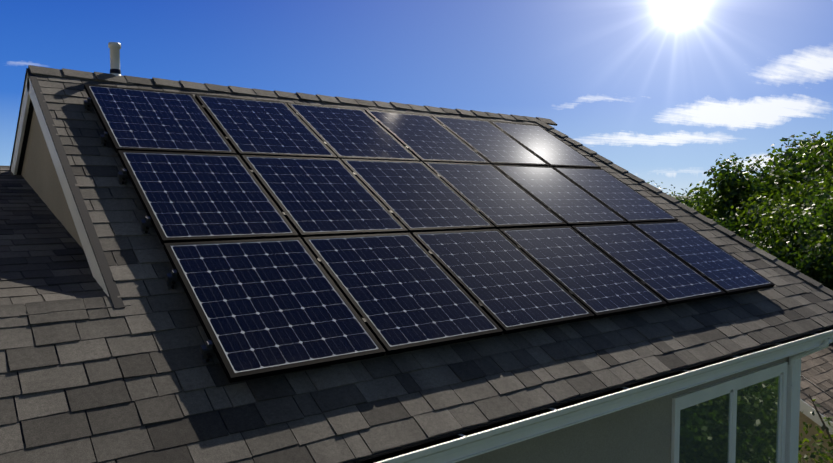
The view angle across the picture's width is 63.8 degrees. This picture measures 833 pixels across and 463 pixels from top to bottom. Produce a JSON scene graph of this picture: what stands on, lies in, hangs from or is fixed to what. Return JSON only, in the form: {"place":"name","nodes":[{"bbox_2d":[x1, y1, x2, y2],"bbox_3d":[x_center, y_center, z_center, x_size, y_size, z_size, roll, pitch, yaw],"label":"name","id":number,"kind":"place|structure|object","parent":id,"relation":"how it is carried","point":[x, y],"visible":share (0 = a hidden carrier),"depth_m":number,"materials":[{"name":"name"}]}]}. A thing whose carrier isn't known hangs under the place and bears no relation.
{"place":"outdoors","nodes":[
{"label":"outdoors","id":0,"kind":"place"},
{"bbox_2d":[0,0,832,195],"label":"sky","id":1,"kind":"structure","parent":0,"point":[660,90],"materials":[{"name":"blue"}]},
{"bbox_2d":[671,196,719,201],"bbox_3d":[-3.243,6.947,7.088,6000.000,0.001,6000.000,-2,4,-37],"label":"ground","id":2,"kind":"structure","parent":0,"point":[686,197],"depth_m":2011.33,"materials":[{"name":"green plant"}]},
{"bbox_2d":[21,110,788,462],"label":"stucco house walls","id":3,"kind":"structure","parent":2,"relation":"on","point":[637,434],"depth_m":6.00,"materials":[{"name":"beige paint"}]},
{"bbox_2d":[11,72,832,462],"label":"house trim","id":4,"kind":"structure","parent":2,"relation":"on","point":[495,436],"depth_m":5.87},
{"bbox_2d":[0,75,832,462],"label":"roof shingles","id":5,"kind":"object","parent":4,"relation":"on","point":[138,379],"visible":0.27,"depth_m":4.24,"materials":[{"name":"black"}]},
{"bbox_2d":[0,166,129,317],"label":"roof shingles","id":6,"kind":"object","parent":5,"relation":"on","point":[42,256],"visible":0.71,"depth_m":5.05,"materials":[{"name":"black"}]},
{"bbox_2d":[108,42,120,75],"bbox_3d":[-3.362,-1.820,7.421,0.380,0.514,0.405,-2,4,-37],"label":"roof vent pipe","id":7,"kind":"object","parent":5,"relation":"on","point":[115,48],"visible":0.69,"depth_m":7.32,"materials":[{"name":"white plastic"}]},
{"bbox_2d":[83,97,214,362],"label":"mounting brackets","id":8,"kind":"object","parent":5,"relation":"on","point":[206,349],"visible":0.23,"depth_m":4.96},
{"bbox_2d":[84,84,235,154],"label":"solar panel","id":9,"kind":"object","parent":8,"relation":"attached to","point":[131,119],"visible":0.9,"depth_m":6.41,"materials":[{"name":"blue glass"}]},
{"bbox_2d":[118,150,297,244],"bbox_3d":[-1.749,-0.314,5.550,1.068,0.734,1.227,-2,4,-37],"label":"solar panel","id":10,"kind":"object","parent":8,"relation":"attached to","point":[192,197],"visible":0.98,"depth_m":5.46,"materials":[{"name":"blue glass"}]},
{"bbox_2d":[195,94,336,158],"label":"solar panel","id":11,"kind":"object","parent":8,"relation":"on","point":[259,127],"visible":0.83,"depth_m":7.08,"materials":[{"name":"blue glass"}]},
{"bbox_2d":[163,237,385,382],"bbox_3d":[-1.001,0.457,4.601,1.068,0.734,1.227,-2,4,-37],"label":"solar panel","id":12,"kind":"object","parent":8,"relation":"attached to","point":[268,307],"visible":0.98,"depth_m":4.49,"materials":[{"name":"blue glass"}]},
{"bbox_2d":[241,155,407,238],"bbox_3d":[-0.875,-0.351,6.212,1.068,0.734,1.227,-2,4,-37],"label":"solar panel","id":13,"kind":"object","parent":8,"relation":"attached to","point":[314,197],"visible":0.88,"depth_m":6.12,"materials":[{"name":"blue glass"}]},
{"bbox_2d":[287,103,419,161],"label":"solar panel","id":14,"kind":"object","parent":8,"relation":"on","point":[346,133],"visible":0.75,"depth_m":7.75,"materials":[{"name":"blue glass"}]},
{"bbox_2d":[87,104,703,361],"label":"clamps","id":15,"kind":"object","parent":8,"relation":"attached to","point":[319,261],"visible":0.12,"depth_m":5.91,"materials":[{"name":"silver metal"}]},
{"bbox_2d":[302,233,502,354],"bbox_3d":[-0.132,0.421,5.266,1.068,0.734,1.227,-2,4,-37],"label":"solar panel","id":16,"kind":"object","parent":8,"relation":"attached to","point":[403,292],"visible":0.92,"depth_m":5.17,"materials":[{"name":"blue glass"}]},
{"bbox_2d":[341,159,494,233],"bbox_3d":[-0.005,-0.388,6.876,1.068,0.734,1.227,-2,4,-37],"label":"solar panel","id":17,"kind":"object","parent":8,"relation":"attached to","point":[414,196],"visible":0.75,"depth_m":6.79,"materials":[{"name":"blue glass"}]},
{"bbox_2d":[365,110,489,163],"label":"solar panel","id":18,"kind":"object","parent":8,"relation":"attached to","point":[425,138],"visible":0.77,"depth_m":8.41,"materials":[{"name":"blue glass"}]},
{"bbox_2d":[431,116,548,166],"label":"solar panel","id":19,"kind":"object","parent":8,"relation":"attached to","point":[490,142],"visible":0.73,"depth_m":9.08,"materials":[{"name":"blue glass"}]},
{"bbox_2d":[423,162,566,229],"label":"solar panel","id":20,"kind":"object","parent":8,"relation":"attached to","point":[495,197],"visible":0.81,"depth_m":7.46,"materials":[{"name":"blue glass"}]},
{"bbox_2d":[411,229,594,334],"bbox_3d":[0.745,0.384,5.931,1.068,0.734,1.227,-2,4,-37],"label":"solar panel","id":21,"kind":"object","parent":8,"relation":"on","point":[505,282],"visible":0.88,"depth_m":5.84,"materials":[{"name":"blue glass"}]},
{"bbox_2d":[489,121,600,168],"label":"solar panel","id":22,"kind":"object","parent":8,"relation":"attached to","point":[547,147],"visible":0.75,"depth_m":9.75,"materials":[{"name":"blue glass"}]},
{"bbox_2d":[493,165,626,226],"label":"solar panel","id":23,"kind":"object","parent":8,"relation":"attached to","point":[570,203],"visible":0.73,"depth_m":8.13,"materials":[{"name":"blue glass"}]},
{"bbox_2d":[499,226,666,318],"bbox_3d":[1.618,0.349,6.589,1.068,0.734,1.227,-2,4,-37],"label":"solar panel","id":24,"kind":"object","parent":8,"relation":"attached to","point":[595,281],"visible":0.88,"depth_m":6.50,"materials":[{"name":"blue glass"}]},
{"bbox_2d":[553,167,677,223],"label":"solar panel","id":25,"kind":"object","parent":8,"relation":"on","point":[628,204],"visible":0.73,"depth_m":8.80,"materials":[{"name":"blue glass"}]},
{"bbox_2d":[571,223,725,305],"bbox_3d":[2.496,0.311,7.260,1.068,0.734,1.227,-2,4,-37],"label":"solar panel","id":26,"kind":"object","parent":8,"relation":"attached to","point":[665,275],"visible":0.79,"depth_m":7.18,"materials":[{"name":"blue glass"}]},
{"bbox_2d":[631,221,774,294],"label":"solar panel","id":27,"kind":"object","parent":8,"relation":"attached to","point":[720,268],"visible":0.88,"depth_m":7.84,"materials":[{"name":"blue glass"}]},
{"bbox_2d":[28,65,556,125],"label":"ridge cap shingles","id":28,"kind":"object","parent":5,"relation":"on","point":[104,77],"visible":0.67,"depth_m":8.21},
{"bbox_2d":[535,119,832,296],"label":"roof edge shingles","id":29,"kind":"object","parent":5,"relation":"on","point":[763,253],"visible":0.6,"depth_m":9.49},
{"bbox_2d":[10,68,832,462],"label":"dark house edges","id":30,"kind":"object","parent":4,"relation":"attached to","point":[94,240],"visible":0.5,"depth_m":5.10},
{"bbox_2d":[679,375,779,462],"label":"window glass pane","id":31,"kind":"object","parent":4,"relation":"attached to","point":[704,432],"depth_m":7.20,"materials":[{"name":"green"}]},
{"bbox_2d":[648,181,702,211],"bbox_3d":[11.164,1.802,27.846,5.020,7.997,7.128,-2,4,-37],"label":"tree","id":32,"kind":"object","parent":2,"relation":"on","point":[672,192],"depth_m":29.39,"materials":[{"name":"green plant"}]},
{"bbox_2d":[668,193,703,207],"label":"tree","id":33,"kind":"object","parent":2,"relation":"on","point":[687,199],"depth_m":30.01,"materials":[{"name":"green plant"}]},
{"bbox_2d":[683,186,709,201],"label":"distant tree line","id":34,"kind":"object","parent":2,"relation":"on","point":[698,193],"depth_m":99.85,"materials":[{"name":"green plant"}]},
{"bbox_2d":[688,203,713,217],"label":"tree","id":35,"kind":"object","parent":2,"relation":"on","point":[701,210],"depth_m":25.80,"materials":[{"name":"green plant"}]},
{"bbox_2d":[693,184,753,214],"bbox_3d":[13.389,1.770,27.440,5.101,8.099,5.571,-2,4,-37],"label":"tree","id":36,"kind":"object","parent":2,"relation":"on","point":[716,207],"depth_m":26.54,"materials":[{"name":"green plant"}]},
{"bbox_2d":[690,191,764,236],"bbox_3d":[13.137,2.070,26.494,5.922,7.619,4.645,-2,4,-37],"label":"tree","id":37,"kind":"object","parent":2,"relation":"on","point":[719,213],"visible":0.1,"depth_m":25.36,"materials":[{"name":"green plant"}]},
{"bbox_2d":[731,203,767,247],"bbox_3d":[11.960,2.573,22.415,4.149,7.052,3.818,0,3,4],"label":"tree","id":38,"kind":"object","parent":2,"relation":"on","point":[750,227],"depth_m":23.36,"materials":[{"name":"green plant"}]},
{"bbox_2d":[734,190,768,234],"bbox_3d":[13.603,1.793,24.666,5.959,8.379,5.726,-2,4,-37],"label":"tree","id":39,"kind":"object","parent":2,"relation":"on","point":[745,200],"depth_m":24.95,"materials":[{"name":"green plant"}]},
{"bbox_2d":[675,137,831,238],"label":"tree","id":40,"kind":"object","parent":2,"relation":"on","point":[727,177],"visible":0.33,"depth_m":25.69,"materials":[{"name":"green plant"}]},
{"bbox_2d":[739,227,777,255],"bbox_3d":[9.469,2.989,20.207,3.438,6.471,4.834,1,3,24],"label":"tree","id":41,"kind":"object","parent":2,"relation":"on","point":[761,241],"visible":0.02,"depth_m":20.22,"materials":[{"name":"green plant"}]},
{"bbox_2d":[711,212,823,285],"bbox_3d":[11.488,2.799,19.667,3.606,6.921,5.759,-2,4,-27],"label":"tree","id":42,"kind":"object","parent":2,"relation":"on","point":[730,227],"visible":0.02,"depth_m":20.51,"materials":[{"name":"green plant"}]},
{"bbox_2d":[730,162,832,244],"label":"tree","id":43,"kind":"object","parent":2,"relation":"on","point":[799,188],"visible":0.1,"depth_m":21.20,"materials":[{"name":"green plant"}]},
{"bbox_2d":[738,176,832,239],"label":"tree","id":44,"kind":"object","parent":2,"relation":"on","point":[812,186],"depth_m":23.07,"materials":[{"name":"green plant"}]},
{"bbox_2d":[748,155,824,182],"bbox_3d":[15.030,1.250,27.355,5.032,9.171,5.612,1,3,16],"label":"tree","id":45,"kind":"object","parent":2,"relation":"on","point":[764,168],"visible":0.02,"depth_m":27.23,"materials":[{"name":"green plant"}]},
{"bbox_2d":[748,191,832,290],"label":"tree","id":46,"kind":"object","parent":2,"relation":"on","point":[784,230],"visible":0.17,"depth_m":19.17,"materials":[{"name":"green plant"}]},
{"bbox_2d":[756,175,832,261],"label":"tree","id":47,"kind":"object","parent":2,"relation":"on","point":[772,240],"visible":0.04,"depth_m":19.51,"materials":[{"name":"green plant"}]},
{"bbox_2d":[757,131,832,194],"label":"tree","id":48,"kind":"object","parent":2,"relation":"on","point":[817,133],"depth_m":30.70,"materials":[{"name":"green plant"}]},
{"bbox_2d":[761,203,832,289],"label":"tree","id":49,"kind":"object","parent":2,"relation":"on","point":[826,239],"visible":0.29,"depth_m":17.20,"materials":[{"name":"green plant"}]},
{"bbox_2d":[771,184,832,343],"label":"tree","id":50,"kind":"object","parent":2,"relation":"on","point":[815,258],"visible":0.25,"depth_m":17.71,"materials":[{"name":"green plant"}]},
{"bbox_2d":[781,132,832,180],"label":"tree","id":51,"kind":"object","parent":2,"relation":"on","point":[814,143],"visible":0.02,"depth_m":26.72,"materials":[{"name":"green plant"}]},
{"bbox_2d":[798,411,832,462],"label":"neighbour walls stucco","id":52,"kind":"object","parent":2,"relation":"on","point":[812,430],"depth_m":12.99,"materials":[{"name":"beige paint"}]},
{"bbox_2d":[800,399,832,434],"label":"white trim","id":53,"kind":"structure","parent":52,"relation":"attached to","point":[807,409],"depth_m":12.59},
{"bbox_2d":[800,344,832,421],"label":"roof shingles","id":54,"kind":"object","parent":53,"relation":"on","point":[817,368],"visible":0.56,"depth_m":13.67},
{"bbox_2d":[798,394,832,462],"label":"bush","id":55,"kind":"object","parent":2,"relation":"on","point":[822,454],"visible":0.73,"depth_m":10.84,"materials":[{"name":"green plant"}]},
{"bbox_2d":[799,135,832,168],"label":"tree","id":56,"kind":"object","parent":2,"relation":"on","point":[817,142],"depth_m":30.12,"materials":[{"name":"green plant"}]},
{"bbox_2d":[801,344,832,398],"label":"roof edge","id":57,"kind":"object","parent":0,"point":[817,386],"visible":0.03,"depth_m":13.06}
]}

